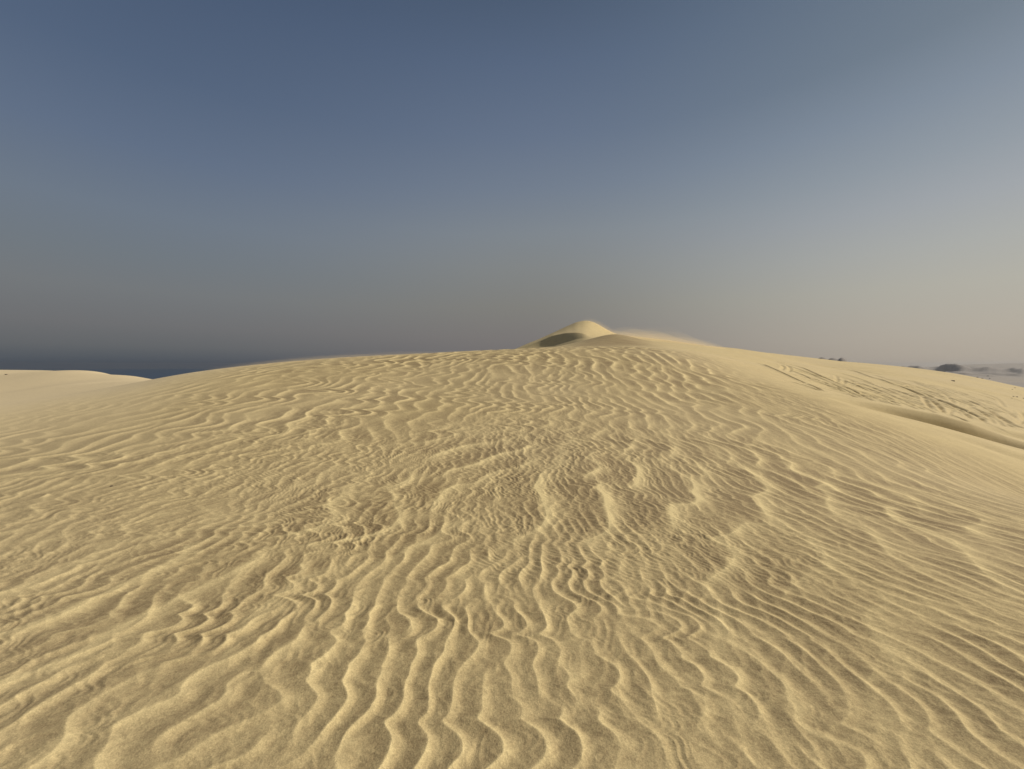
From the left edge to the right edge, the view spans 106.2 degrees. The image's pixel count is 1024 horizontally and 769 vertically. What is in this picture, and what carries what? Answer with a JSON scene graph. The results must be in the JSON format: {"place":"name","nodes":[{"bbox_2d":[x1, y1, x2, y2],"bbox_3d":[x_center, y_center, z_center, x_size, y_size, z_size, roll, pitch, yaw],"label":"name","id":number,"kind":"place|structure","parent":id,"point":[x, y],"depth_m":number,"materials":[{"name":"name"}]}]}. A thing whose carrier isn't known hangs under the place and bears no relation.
{"place":"outdoors","nodes":[
{"label":"outdoors","id":0,"kind":"place"},
{"bbox_2d":[41,369,213,378],"bbox_3d":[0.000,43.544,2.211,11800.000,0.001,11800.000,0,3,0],"label":"sea","id":1,"kind":"structure","parent":0,"point":[152,373],"depth_m":2580.10,"materials":[{"name":"blue liquid"}]},
{"bbox_2d":[0,321,1023,768],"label":"ground","id":2,"kind":"structure","parent":0,"point":[584,545],"depth_m":3.10,"materials":[{"name":"beige sand"}]},
{"bbox_2d":[0,0,1023,369],"label":"sky","id":3,"kind":"structure","parent":0,"point":[185,184],"materials":[{"name":"blue"}]},
{"bbox_2d":[818,357,1023,386],"bbox_3d":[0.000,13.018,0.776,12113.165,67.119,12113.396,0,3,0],"label":"hills","id":4,"kind":"structure","parent":0,"point":[1010,373],"depth_m":1511.60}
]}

